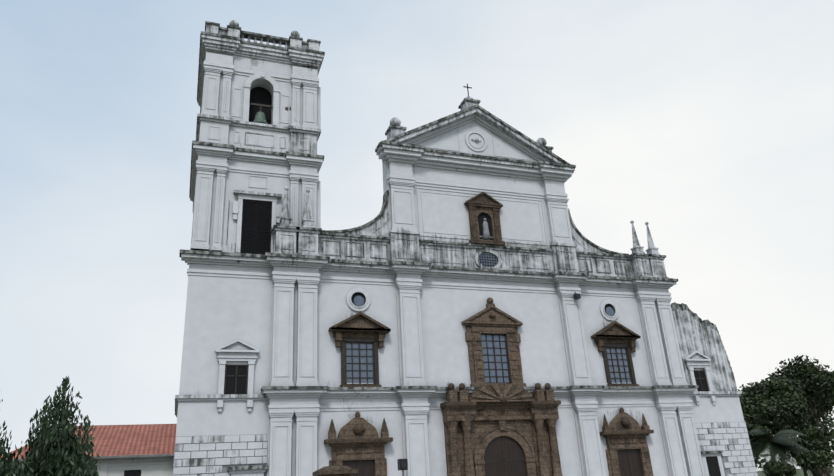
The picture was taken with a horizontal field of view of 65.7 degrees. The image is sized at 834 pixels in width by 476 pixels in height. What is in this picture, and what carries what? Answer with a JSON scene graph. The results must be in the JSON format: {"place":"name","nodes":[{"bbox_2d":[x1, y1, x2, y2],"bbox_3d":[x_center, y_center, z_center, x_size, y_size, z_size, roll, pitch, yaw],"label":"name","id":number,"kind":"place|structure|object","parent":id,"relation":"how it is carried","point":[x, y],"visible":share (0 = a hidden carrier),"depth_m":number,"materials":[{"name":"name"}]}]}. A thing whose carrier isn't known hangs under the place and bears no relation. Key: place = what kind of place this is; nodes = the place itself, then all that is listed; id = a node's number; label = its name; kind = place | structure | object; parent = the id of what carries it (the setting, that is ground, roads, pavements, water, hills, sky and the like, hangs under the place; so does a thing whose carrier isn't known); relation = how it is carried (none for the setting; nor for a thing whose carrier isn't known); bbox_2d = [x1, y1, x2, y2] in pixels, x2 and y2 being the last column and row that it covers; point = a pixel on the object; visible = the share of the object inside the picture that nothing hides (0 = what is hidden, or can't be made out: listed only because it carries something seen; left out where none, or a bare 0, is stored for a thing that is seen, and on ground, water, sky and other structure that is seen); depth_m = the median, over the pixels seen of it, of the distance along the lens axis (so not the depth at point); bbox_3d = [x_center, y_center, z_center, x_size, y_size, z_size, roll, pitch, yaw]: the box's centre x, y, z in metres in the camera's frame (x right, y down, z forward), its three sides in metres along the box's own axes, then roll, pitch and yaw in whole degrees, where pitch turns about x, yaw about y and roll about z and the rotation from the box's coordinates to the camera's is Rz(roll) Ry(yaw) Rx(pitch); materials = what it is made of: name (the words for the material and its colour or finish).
{"place":"outdoors","nodes":[
{"label":"outdoors","id":0,"kind":"place"},
{"bbox_2d":[0,424,176,475],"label":"annex building","id":1,"kind":"structure","parent":0,"point":[137,450],"depth_m":42.34,"materials":[{"name":"paint"}]},
{"bbox_2d":[173,20,324,475],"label":"bell tower","id":2,"kind":"structure","parent":0,"point":[254,144],"depth_m":41.94,"materials":[{"name":"white paint"}]},
{"bbox_2d":[0,0,833,470],"label":"sky","id":3,"kind":"structure","parent":0,"point":[709,124],"materials":[{"name":"white"}]},
{"bbox_2d":[671,302,757,475],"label":"church side wall","id":4,"kind":"structure","parent":0,"point":[722,436],"depth_m":48.72,"materials":[{"name":"white paint"}]},
{"bbox_2d":[757,468,833,475],"bbox_3d":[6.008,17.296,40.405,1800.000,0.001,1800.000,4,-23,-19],"label":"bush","id":5,"kind":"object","parent":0,"point":[798,470],"depth_m":209.66,"materials":[{"name":"green plant"}]},
{"bbox_2d":[0,393,17,475],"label":"conifer tree","id":6,"kind":"object","parent":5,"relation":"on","point":[4,453],"visible":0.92,"depth_m":27.95,"materials":[{"name":"green plant"}]},
{"bbox_2d":[1,376,100,475],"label":"conifer tree","id":7,"kind":"object","parent":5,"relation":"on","point":[55,450],"visible":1,"depth_m":28.82,"materials":[{"name":"green plant"}]},
{"bbox_2d":[179,84,704,475],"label":"church facade","id":8,"kind":"structure","parent":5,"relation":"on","point":[433,318],"depth_m":44.21,"materials":[{"name":"white paint"}]},
{"bbox_2d":[573,292,580,299],"bbox_3d":[11.643,4.195,47.128,0.320,0.550,0.530,4,-23,-19],"label":"flood lamp","id":9,"kind":"object","parent":8,"relation":"attached to","point":[577,296],"visible":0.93,"depth_m":46.91,"materials":[{"name":"metal"}]},
{"bbox_2d":[743,414,771,442],"bbox_3d":[28.414,18.088,54.711,5.197,6.577,4.193,15,-28,-40],"label":"broadleaf tree","id":10,"kind":"object","parent":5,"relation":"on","point":[753,421],"visible":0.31,"depth_m":55.01,"materials":[{"name":"green plant"}]},
{"bbox_2d":[738,375,812,462],"bbox_3d":[33.956,18.820,62.345,7.843,10.175,8.498,4,-23,-19],"label":"broadleaf tree","id":11,"kind":"object","parent":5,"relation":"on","point":[774,388],"visible":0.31,"depth_m":60.93,"materials":[{"name":"green plant"}]},
{"bbox_2d":[739,392,812,454],"bbox_3d":[31.733,18.111,57.592,7.576,8.236,6.091,4,-23,-19],"label":"broadleaf tree","id":12,"kind":"object","parent":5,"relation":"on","point":[780,414],"visible":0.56,"depth_m":56.81,"materials":[{"name":"green plant"}]},
{"bbox_2d":[762,460,796,475],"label":"shrub","id":13,"kind":"object","parent":5,"relation":"on","point":[776,468],"visible":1,"depth_m":48.96,"materials":[{"name":"green plant"}]},
{"bbox_2d":[748,428,825,475],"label":"palm tree","id":14,"kind":"object","parent":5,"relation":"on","point":[778,442],"visible":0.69,"depth_m":51.95,"materials":[{"name":"green plant"}]},
{"bbox_2d":[754,410,833,475],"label":"treeline","id":15,"kind":"object","parent":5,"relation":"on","point":[828,421],"visible":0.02,"depth_m":81.32,"materials":[{"name":"green plant"}]},
{"bbox_2d":[761,364,833,475],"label":"broadleaf tree","id":16,"kind":"object","parent":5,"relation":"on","point":[819,472],"depth_m":75.88,"materials":[{"name":"green plant"}]},
{"bbox_2d":[765,355,833,475],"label":"broadleaf tree","id":17,"kind":"object","parent":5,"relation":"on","point":[815,382],"visible":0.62,"depth_m":64.66,"materials":[{"name":"green plant"}]},
{"bbox_2d":[791,425,833,475],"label":"broadleaf tree","id":18,"kind":"object","parent":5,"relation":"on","point":[820,437],"visible":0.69,"depth_m":53.35,"materials":[{"name":"green plant"}]},
{"bbox_2d":[794,449,833,475],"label":"shrub","id":19,"kind":"object","parent":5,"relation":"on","point":[813,460],"visible":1,"depth_m":49.10,"materials":[{"name":"green plant"}]},
{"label":"forecourt paving","id":20,"kind":"structure","parent":0,"visible":0},
{"bbox_2d":[313,466,357,475],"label":"umbrella","id":21,"kind":"object","parent":20,"relation":"on","point":[336,471],"visible":1,"depth_m":23.92,"materials":[{"name":"brown"}]},
{"bbox_2d":[397,459,407,475],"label":"sign","id":22,"kind":"object","parent":20,"relation":"on","point":[402,464],"visible":1,"depth_m":25.20,"materials":[{"name":"metal"}]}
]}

